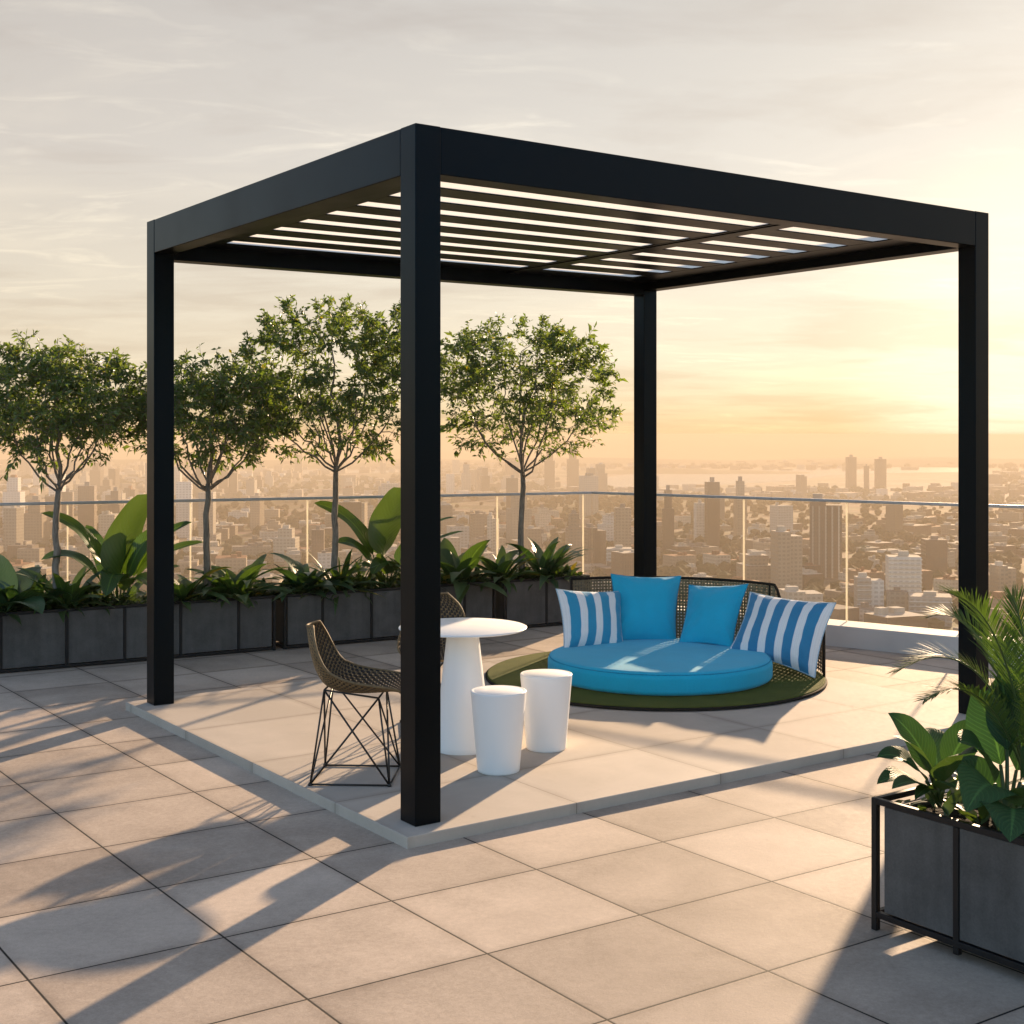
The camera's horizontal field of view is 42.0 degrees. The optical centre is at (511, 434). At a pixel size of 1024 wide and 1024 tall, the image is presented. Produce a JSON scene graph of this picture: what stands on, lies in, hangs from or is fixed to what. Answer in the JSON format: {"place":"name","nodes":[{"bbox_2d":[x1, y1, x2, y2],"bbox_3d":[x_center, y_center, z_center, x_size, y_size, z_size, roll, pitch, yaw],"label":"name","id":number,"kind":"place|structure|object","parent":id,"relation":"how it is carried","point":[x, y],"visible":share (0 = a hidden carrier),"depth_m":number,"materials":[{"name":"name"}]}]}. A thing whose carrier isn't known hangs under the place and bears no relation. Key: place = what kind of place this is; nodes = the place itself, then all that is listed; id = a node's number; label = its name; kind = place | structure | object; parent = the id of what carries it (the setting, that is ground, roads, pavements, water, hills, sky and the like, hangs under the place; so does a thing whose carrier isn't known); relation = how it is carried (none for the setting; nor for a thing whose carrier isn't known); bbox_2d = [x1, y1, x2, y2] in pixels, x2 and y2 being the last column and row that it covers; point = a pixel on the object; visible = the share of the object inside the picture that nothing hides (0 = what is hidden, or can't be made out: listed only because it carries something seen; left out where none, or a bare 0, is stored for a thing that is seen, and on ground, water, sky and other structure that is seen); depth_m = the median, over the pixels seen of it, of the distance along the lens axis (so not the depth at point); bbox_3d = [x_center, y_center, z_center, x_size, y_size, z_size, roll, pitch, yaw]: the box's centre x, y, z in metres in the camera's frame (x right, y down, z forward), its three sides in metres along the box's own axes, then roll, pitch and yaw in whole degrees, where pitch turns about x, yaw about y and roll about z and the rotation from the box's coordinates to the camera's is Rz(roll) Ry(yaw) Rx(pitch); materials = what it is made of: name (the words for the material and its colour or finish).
{"place":"outdoors","nodes":[
{"label":"outdoors","id":0,"kind":"place"},
{"bbox_2d":[0,460,1023,629],"bbox_3d":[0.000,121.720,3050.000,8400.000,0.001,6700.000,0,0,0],"label":"city ground","id":1,"kind":"structure","parent":0,"point":[898,480],"depth_m":2477.16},
{"bbox_2d":[3,506,23,551],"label":"city tower","id":2,"kind":"structure","parent":1,"relation":"on","point":[13,524],"depth_m":1298.73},
{"bbox_2d":[3,475,24,512],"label":"city building","id":3,"kind":"structure","parent":1,"relation":"on","point":[13,493],"depth_m":1742.89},
{"bbox_2d":[17,544,44,562],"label":"city building","id":4,"kind":"structure","parent":1,"relation":"on","point":[30,553],"depth_m":1220.11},
{"bbox_2d":[24,496,49,546],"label":"city tower","id":5,"kind":"structure","parent":1,"relation":"on","point":[36,525],"depth_m":1436.33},
{"bbox_2d":[62,488,73,534],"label":"city tower","id":6,"kind":"structure","parent":1,"relation":"on","point":[67,495],"depth_m":1606.91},
{"bbox_2d":[62,557,87,573],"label":"city building","id":7,"kind":"structure","parent":1,"relation":"on","point":[75,566],"depth_m":1125.10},
{"bbox_2d":[78,482,96,529],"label":"city tower","id":8,"kind":"structure","parent":1,"relation":"on","point":[87,513],"depth_m":1545.72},
{"bbox_2d":[90,462,103,488],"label":"city building","id":9,"kind":"structure","parent":1,"relation":"on","point":[96,475],"depth_m":3003.50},
{"bbox_2d":[98,511,118,536],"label":"city building","id":10,"kind":"structure","parent":1,"relation":"on","point":[106,519],"depth_m":1501.94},
{"bbox_2d":[108,487,123,512],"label":"city tower","id":11,"kind":"structure","parent":1,"relation":"on","point":[115,496],"depth_m":1547.79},
{"bbox_2d":[176,480,191,537],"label":"city building","id":12,"kind":"structure","parent":1,"relation":"on","point":[183,489],"depth_m":1576.68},
{"bbox_2d":[198,492,220,543],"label":"city building","id":13,"kind":"structure","parent":1,"relation":"on","point":[214,536],"depth_m":1459.18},
{"bbox_2d":[215,551,246,572],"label":"city building","id":14,"kind":"structure","parent":1,"relation":"on","point":[237,561],"depth_m":1139.70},
{"bbox_2d":[232,541,270,557],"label":"city building","id":15,"kind":"structure","parent":1,"relation":"on","point":[255,548],"depth_m":1321.07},
{"bbox_2d":[250,493,263,529],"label":"city tower","id":16,"kind":"structure","parent":1,"relation":"on","point":[256,513],"depth_m":1708.82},
{"bbox_2d":[273,525,298,561],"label":"office block","id":17,"kind":"structure","parent":1,"relation":"on","point":[286,538],"depth_m":1277.92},
{"bbox_2d":[311,525,324,568],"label":"office block","id":18,"kind":"structure","parent":1,"relation":"on","point":[317,539],"depth_m":1158.88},
{"bbox_2d":[338,500,360,551],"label":"city building","id":19,"kind":"structure","parent":1,"relation":"on","point":[345,529],"depth_m":1329.83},
{"bbox_2d":[441,501,456,534],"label":"city building","id":20,"kind":"structure","parent":1,"relation":"on","point":[446,509],"depth_m":1472.17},
{"bbox_2d":[447,523,468,554],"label":"city building","id":21,"kind":"structure","parent":1,"relation":"on","point":[463,535],"depth_m":1351.36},
{"bbox_2d":[470,510,484,542],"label":"city tower","id":22,"kind":"structure","parent":1,"relation":"on","point":[477,523],"depth_m":1436.30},
{"bbox_2d":[487,512,498,555],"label":"city tower","id":23,"kind":"structure","parent":1,"relation":"on","point":[491,529],"depth_m":1341.63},
{"bbox_2d":[0,453,1023,603],"bbox_3d":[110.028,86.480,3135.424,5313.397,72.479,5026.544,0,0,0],"label":"distant buildings","id":24,"kind":"structure","parent":1,"relation":"on","point":[349,483],"depth_m":2641.73,"materials":[{"name":"concrete"}]},
{"bbox_2d":[0,461,1023,633],"bbox_3d":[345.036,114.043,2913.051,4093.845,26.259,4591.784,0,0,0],"label":"city woods","id":25,"kind":"object","parent":1,"relation":"on","point":[681,568],"visible":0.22,"depth_m":1780.88,"materials":[{"name":"green plant"}]},
{"bbox_2d":[506,475,519,507],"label":"city tower","id":26,"kind":"structure","parent":1,"relation":"on","point":[512,484],"depth_m":2003.82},
{"bbox_2d":[506,495,531,541],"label":"city building","id":27,"kind":"structure","parent":1,"relation":"on","point":[512,515],"depth_m":1522.07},
{"bbox_2d":[524,525,540,550],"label":"city building","id":28,"kind":"structure","parent":1,"relation":"on","point":[532,532],"depth_m":1306.08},
{"bbox_2d":[535,505,550,528],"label":"city building","id":29,"kind":"structure","parent":1,"relation":"on","point":[542,517],"depth_m":1721.23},
{"bbox_2d":[544,447,554,487],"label":"distant tower","id":30,"kind":"structure","parent":1,"relation":"on","point":[549,472],"depth_m":3061.59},
{"bbox_2d":[567,446,578,486],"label":"distant tower","id":31,"kind":"structure","parent":1,"relation":"on","point":[572,471],"depth_m":3061.65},
{"bbox_2d":[565,510,581,559],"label":"city tower","id":32,"kind":"structure","parent":1,"relation":"on","point":[573,533],"depth_m":1299.05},
{"bbox_2d":[579,473,604,518],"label":"city building","id":33,"kind":"structure","parent":1,"relation":"on","point":[588,482],"depth_m":1887.44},
{"bbox_2d":[584,523,605,564],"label":"city tower","id":34,"kind":"structure","parent":1,"relation":"on","point":[594,541],"depth_m":1186.84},
{"bbox_2d":[595,463,606,496],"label":"city building","id":35,"kind":"structure","parent":1,"relation":"on","point":[600,473],"depth_m":2624.82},
{"bbox_2d":[597,512,613,540],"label":"city building","id":36,"kind":"structure","parent":1,"relation":"on","point":[607,524],"depth_m":1451.28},
{"bbox_2d":[614,503,630,546],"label":"city tower","id":37,"kind":"structure","parent":1,"relation":"on","point":[622,524],"depth_m":1298.07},
{"bbox_2d":[611,549,633,575],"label":"city building","id":38,"kind":"structure","parent":1,"relation":"on","point":[622,562],"depth_m":1074.12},
{"bbox_2d":[662,485,673,551],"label":"city tower","id":39,"kind":"structure","parent":1,"relation":"on","point":[667,526],"depth_m":1340.98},
{"bbox_2d":[663,552,695,566],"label":"city building","id":40,"kind":"structure","parent":1,"relation":"on","point":[669,560],"depth_m":1211.55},
{"bbox_2d":[694,499,704,539],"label":"city tower","id":41,"kind":"structure","parent":1,"relation":"on","point":[699,517],"depth_m":1475.13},
{"bbox_2d":[705,477,719,547],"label":"city tower","id":42,"kind":"structure","parent":1,"relation":"on","point":[712,521],"depth_m":1436.20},
{"bbox_2d":[703,550,730,570],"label":"city building","id":43,"kind":"structure","parent":1,"relation":"on","point":[715,557],"depth_m":1190.07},
{"bbox_2d":[733,476,746,537],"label":"city tower","id":44,"kind":"structure","parent":1,"relation":"on","point":[737,517],"depth_m":1489.48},
{"bbox_2d":[736,551,770,581],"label":"office block","id":45,"kind":"structure","parent":1,"relation":"on","point":[757,566],"depth_m":1047.77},
{"bbox_2d":[770,502,799,533],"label":"city building","id":46,"kind":"structure","parent":1,"relation":"on","point":[781,515],"depth_m":1587.34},
{"bbox_2d":[771,526,801,592],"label":"city tower","id":47,"kind":"structure","parent":1,"relation":"on","point":[786,557],"depth_m":1010.07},
{"bbox_2d":[778,586,822,601],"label":"office block","id":48,"kind":"structure","parent":1,"relation":"on","point":[792,592],"depth_m":861.12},
{"bbox_2d":[810,493,841,577],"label":"city tower","id":49,"kind":"structure","parent":1,"relation":"on","point":[825,536],"depth_m":1135.79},
{"bbox_2d":[824,583,853,598],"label":"city building","id":50,"kind":"structure","parent":1,"relation":"on","point":[833,593],"depth_m":967.34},
{"bbox_2d":[821,601,858,621],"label":"city building","id":51,"kind":"structure","parent":1,"relation":"on","point":[839,612],"depth_m":820.68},
{"bbox_2d":[846,455,856,487],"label":"distant tower","id":52,"kind":"structure","parent":1,"relation":"on","point":[851,470],"depth_m":3004.90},
{"bbox_2d":[848,566,883,581],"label":"city building","id":53,"kind":"structure","parent":1,"relation":"on","point":[873,573],"depth_m":1041.20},
{"bbox_2d":[854,572,883,606],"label":"apartment block","id":54,"kind":"structure","parent":1,"relation":"on","point":[869,589],"depth_m":887.59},
{"bbox_2d":[874,457,885,487],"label":"distant tower","id":55,"kind":"structure","parent":1,"relation":"on","point":[880,471],"depth_m":2950.17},
{"bbox_2d":[886,504,902,532],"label":"city building","id":56,"kind":"structure","parent":1,"relation":"on","point":[894,517],"depth_m":1588.76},
{"bbox_2d":[864,606,927,627],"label":"city building","id":57,"kind":"structure","parent":1,"relation":"on","point":[896,615],"depth_m":792.70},
{"bbox_2d":[886,587,907,610],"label":"apartment block","id":58,"kind":"structure","parent":1,"relation":"on","point":[896,596],"depth_m":877.38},
{"bbox_2d":[885,550,922,599],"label":"apartment block","id":59,"kind":"structure","parent":1,"relation":"on","point":[903,570],"depth_m":906.59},
{"bbox_2d":[903,523,930,534],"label":"city building","id":60,"kind":"structure","parent":1,"relation":"on","point":[924,529],"depth_m":1613.60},
{"bbox_2d":[908,591,952,626],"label":"apartment block","id":61,"kind":"structure","parent":1,"relation":"on","point":[918,603],"depth_m":850.40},
{"bbox_2d":[921,536,947,571],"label":"office block","id":62,"kind":"structure","parent":1,"relation":"on","point":[934,552],"depth_m":1184.69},
{"bbox_2d":[934,574,957,590],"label":"city building","id":63,"kind":"structure","parent":1,"relation":"on","point":[947,580],"depth_m":991.73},
{"bbox_2d":[990,561,1015,594],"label":"apartment block","id":64,"kind":"structure","parent":1,"relation":"on","point":[1001,574],"depth_m":961.85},
{"bbox_2d":[989,591,1023,613],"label":"city building","id":65,"kind":"structure","parent":1,"relation":"on","point":[997,595],"depth_m":848.17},
{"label":"terrace building","id":66,"kind":"structure","parent":1,"relation":"on","visible":0},
{"bbox_2d":[0,622,1023,1023],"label":"deck","id":67,"kind":"structure","parent":66,"relation":"on","point":[150,872],"depth_m":4.96,"materials":[{"name":"tile"}]},
{"bbox_2d":[0,592,275,672],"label":"planter","id":68,"kind":"object","parent":67,"relation":"on","point":[99,634],"visible":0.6,"depth_m":10.03,"materials":[{"name":"black metal"}]},
{"bbox_2d":[0,554,60,625],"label":"broad leaf plant","id":69,"kind":"object","parent":68,"relation":"in","point":[15,587],"visible":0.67,"depth_m":9.74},
{"bbox_2d":[6,564,98,611],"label":"lily plant","id":70,"kind":"object","parent":68,"relation":"in","point":[55,592],"visible":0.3,"depth_m":9.87,"materials":[{"name":"green plant"}]},
{"bbox_2d":[17,559,119,622],"bbox_3d":[-3.327,1.173,9.966,0.772,0.453,0.841,0,0,-17],"label":"spiky plant","id":71,"kind":"object","parent":68,"relation":"in","point":[73,589],"visible":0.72,"depth_m":9.89,"materials":[{"name":"green plant"}]},
{"bbox_2d":[0,330,146,607],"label":"terrace tree","id":72,"kind":"object","parent":68,"relation":"in","point":[54,376],"visible":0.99,"depth_m":9.78,"materials":[{"name":"green plant"}]},
{"bbox_2d":[41,494,201,604],"bbox_3d":[-2.950,0.906,10.111,1.229,0.904,0.528,0,0,0],"label":"banana plant","id":73,"kind":"object","parent":68,"relation":"in","point":[119,550],"visible":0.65,"depth_m":10.20,"materials":[{"name":"green plant"}]},
{"bbox_2d":[0,577,278,618],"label":"groundcover leaves","id":74,"kind":"object","parent":68,"relation":"in","point":[138,597],"visible":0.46,"depth_m":10.20,"materials":[{"name":"green plant"}]},
{"bbox_2d":[137,567,248,612],"bbox_3d":[-2.503,1.173,10.459,0.905,0.378,0.913,0,0,0],"label":"lily plant","id":75,"kind":"object","parent":68,"relation":"in","point":[181,585],"visible":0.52,"depth_m":10.41,"materials":[{"name":"green plant"}]},
{"bbox_2d":[114,342,300,598],"bbox_3d":[-2.408,0.324,10.618,1.485,2.098,1.440,0,0,-19],"label":"terrace tree","id":76,"kind":"object","parent":68,"relation":"on","point":[222,398],"visible":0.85,"depth_m":10.37,"materials":[{"name":"green plant"}]},
{"bbox_2d":[179,554,299,608],"bbox_3d":[-2.178,1.242,10.642,0.939,0.507,1.064,0,0,0],"label":"lily plant","id":77,"kind":"object","parent":68,"relation":"in","point":[244,579],"visible":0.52,"depth_m":10.56,"materials":[{"name":"green plant"}]},
{"bbox_2d":[0,491,591,580],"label":"glass balustrade","id":78,"kind":"object","parent":67,"relation":"on","point":[264,499],"visible":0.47,"depth_m":11.58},
{"bbox_2d":[272,580,495,649],"bbox_3d":[-1.090,1.500,11.362,1.958,0.440,0.420,0,0,-30],"label":"planter","id":79,"kind":"object","parent":67,"relation":"on","point":[359,616],"visible":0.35,"depth_m":11.00,"materials":[{"name":"black metal"}]},
{"bbox_2d":[264,553,362,602],"bbox_3d":[-1.695,1.258,10.909,0.991,0.562,0.946,0,0,0],"label":"broad leaf plant","id":80,"kind":"object","parent":79,"relation":"in","point":[298,573],"visible":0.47,"depth_m":10.85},
{"bbox_2d":[231,293,446,577],"bbox_3d":[-1.478,0.091,11.113,1.857,2.562,1.854,0,0,0],"label":"terrace tree","id":81,"kind":"object","parent":79,"relation":"on","point":[320,405],"visible":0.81,"depth_m":10.86,"materials":[{"name":"green plant"}]},
{"bbox_2d":[300,549,388,613],"bbox_3d":[-1.444,1.204,11.056,0.809,0.572,0.784,0,0,-18],"label":"fern plant","id":82,"kind":"object","parent":79,"relation":"in","point":[345,571],"visible":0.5,"depth_m":10.99,"materials":[{"name":"green plant"}]},
{"bbox_2d":[273,567,490,597],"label":"groundcover leaves","id":83,"kind":"object","parent":79,"relation":"in","point":[443,576],"visible":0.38,"depth_m":11.25,"materials":[{"name":"green plant"}]},
{"bbox_2d":[315,487,461,587],"bbox_3d":[-1.033,0.893,11.287,1.257,0.895,0.564,0,0,0],"label":"banana plant","id":84,"kind":"object","parent":79,"relation":"in","point":[378,535],"visible":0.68,"depth_m":11.30,"materials":[{"name":"green plant"}]},
{"bbox_2d":[441,538,507,603],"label":"broad leaf plant","id":85,"kind":"object","parent":79,"relation":"in","point":[455,566],"visible":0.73,"depth_m":11.54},
{"bbox_2d":[486,573,589,627],"bbox_3d":[0.215,1.500,12.131,0.909,0.440,0.420,0,0,-31],"label":"planter","id":86,"kind":"object","parent":67,"relation":"on","point":[535,605],"visible":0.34,"depth_m":11.88,"materials":[{"name":"black metal"}]},
{"bbox_2d":[475,545,550,592],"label":"lily plant","id":87,"kind":"object","parent":86,"relation":"in","point":[504,563],"visible":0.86,"depth_m":11.85,"materials":[{"name":"green plant"}]},
{"bbox_2d":[441,312,627,570],"bbox_3d":[0.076,0.120,12.056,1.915,2.501,1.844,0,0,0],"label":"terrace tree","id":88,"kind":"object","parent":86,"relation":"in","point":[472,366],"visible":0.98,"depth_m":11.87,"materials":[{"name":"green plant"}]},
{"bbox_2d":[494,562,589,584],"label":"groundcover leaves","id":89,"kind":"object","parent":86,"relation":"in","point":[570,570],"visible":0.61,"depth_m":12.05,"materials":[{"name":"green plant"}]},
{"bbox_2d":[508,537,587,590],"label":"lily plant","id":90,"kind":"object","parent":86,"relation":"in","point":[547,561],"visible":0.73,"depth_m":12.02,"materials":[{"name":"green plant"}]},
{"bbox_2d":[126,655,965,848],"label":"paved plinth","id":91,"kind":"structure","parent":67,"relation":"on","point":[606,758],"depth_m":7.15,"materials":[{"name":"stone"}]},
{"bbox_2d":[306,620,400,786],"bbox_3d":[-0.764,1.295,6.525,0.492,0.751,0.433,0,0,3],"label":"woven chair","id":92,"kind":"object","parent":91,"relation":"on","point":[334,659],"visible":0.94,"depth_m":6.56,"materials":[{"name":"metal"}]},
{"bbox_2d":[397,592,465,722],"bbox_3d":[-0.440,1.295,7.582,0.433,0.751,0.492,0,0,-6],"label":"woven chair","id":93,"kind":"object","parent":91,"relation":"on","point":[449,602],"visible":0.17,"depth_m":7.78,"materials":[{"name":"metal"}]},
{"bbox_2d":[398,618,526,754],"bbox_3d":[-0.262,1.345,7.100,0.684,0.651,0.684,0,0,0],"label":"bistro table","id":94,"kind":"object","parent":91,"relation":"on","point":[462,675],"visible":0.69,"depth_m":7.00,"materials":[{"name":"white paint"}]},
{"bbox_2d":[471,685,525,775],"bbox_3d":[-0.067,1.469,6.630,0.277,0.401,0.277,0,0,0],"label":"side stool","id":95,"kind":"object","parent":91,"relation":"on","point":[498,711],"visible":1,"depth_m":6.53,"materials":[{"name":"white paint"}]},
{"bbox_2d":[520,669,571,752],"bbox_3d":[0.182,1.469,7.100,0.277,0.401,0.277,0,0,0],"label":"side stool","id":96,"kind":"object","parent":91,"relation":"on","point":[547,705],"visible":0.98,"depth_m":7.00,"materials":[{"name":"white paint"}]},
{"bbox_2d":[147,123,988,826],"bbox_3d":[0.288,0.170,8.152,4.000,3.000,3.240,0,0,-35],"label":"pergola","id":97,"kind":"object","parent":91,"relation":"on","point":[421,211],"visible":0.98,"depth_m":7.57,"materials":[{"name":"black metal"}]},
{"bbox_2d":[485,576,826,710],"bbox_3d":[0.980,1.382,9.200,2.330,0.576,2.330,0,0,0],"label":"daybed","id":98,"kind":"object","parent":91,"relation":"on","point":[785,684],"visible":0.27,"depth_m":8.80,"materials":[{"name":"fabric"}]},
{"bbox_2d":[548,638,772,695],"bbox_3d":[1.005,1.558,9.100,1.520,0.163,1.522,0,0,0],"label":"round cushion","id":99,"kind":"object","parent":98,"relation":"on","point":[661,667],"visible":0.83,"depth_m":8.62,"materials":[{"name":"blue fabric"}]},
{"bbox_2d":[556,589,622,647],"bbox_3d":[0.596,1.322,9.609,0.671,0.429,0.308,0,0,-29],"label":"striped pillow","id":100,"kind":"object","parent":99,"relation":"on","point":[591,618],"visible":0.93,"depth_m":9.52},
{"bbox_2d":[611,574,680,639],"bbox_3d":[0.999,1.281,9.860,0.558,0.479,0.408,0,0,0],"label":"square pillow","id":101,"kind":"object","parent":99,"relation":"on","point":[648,605],"visible":0.91,"depth_m":9.79,"materials":[{"name":"blue fabric"}]},
{"bbox_2d":[679,584,747,646],"bbox_3d":[1.435,1.291,9.670,0.524,0.416,0.412,0,0,32],"label":"square pillow","id":102,"kind":"object","parent":99,"relation":"on","point":[711,615],"visible":1,"depth_m":9.58,"materials":[{"name":"blue fabric"}]},
{"bbox_2d":[730,592,835,677],"bbox_3d":[1.819,1.385,9.246,0.420,0.501,0.747,0,0,-42],"label":"striped pillow","id":103,"kind":"object","parent":98,"relation":"on","point":[789,633],"visible":0.96,"depth_m":9.13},
{"bbox_2d":[591,491,1023,664],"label":"glass balustrade","id":104,"kind":"object","parent":67,"relation":"on","point":[846,633],"visible":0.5,"depth_m":10.69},
{"bbox_2d":[871,778,1023,971],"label":"planter","id":105,"kind":"object","parent":67,"relation":"on","point":[955,879],"visible":0.78,"depth_m":4.39,"materials":[{"name":"black metal"}]},
{"bbox_2d":[877,712,977,807],"bbox_3d":[1.439,1.121,4.573,0.325,0.318,0.770,0,0,22],"label":"calathea plant","id":106,"kind":"object","parent":105,"relation":"in","point":[938,755],"visible":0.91,"depth_m":4.54,"materials":[{"name":"green plant"}]},
{"bbox_2d":[886,582,1023,807],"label":"palm plant","id":107,"kind":"object","parent":105,"relation":"in","point":[1004,654],"visible":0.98,"depth_m":4.42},
{"bbox_2d":[894,772,1023,836],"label":"groundcover leaves","id":108,"kind":"object","parent":105,"relation":"in","point":[948,805],"visible":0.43,"depth_m":4.46,"materials":[{"name":"green plant"}]},
{"bbox_2d":[956,672,1023,841],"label":"calathea plant","id":109,"kind":"object","parent":105,"relation":"in","point":[982,782],"visible":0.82,"depth_m":4.37,"materials":[{"name":"green plant"}]},
{"bbox_2d":[0,457,1023,473],"bbox_3d":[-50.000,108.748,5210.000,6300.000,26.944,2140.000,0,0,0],"label":"hills","id":110,"kind":"structure","parent":0,"point":[921,462],"depth_m":5304.09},
{"bbox_2d":[0,0,1023,459],"label":"sky","id":111,"kind":"structure","parent":0,"point":[117,117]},
{"bbox_2d":[562,467,957,486],"bbox_3d":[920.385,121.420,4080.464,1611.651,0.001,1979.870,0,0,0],"label":"bay water","id":112,"kind":"structure","parent":0,"point":[627,480],"depth_m":3900.12,"materials":[{"name":"grey liquid"}]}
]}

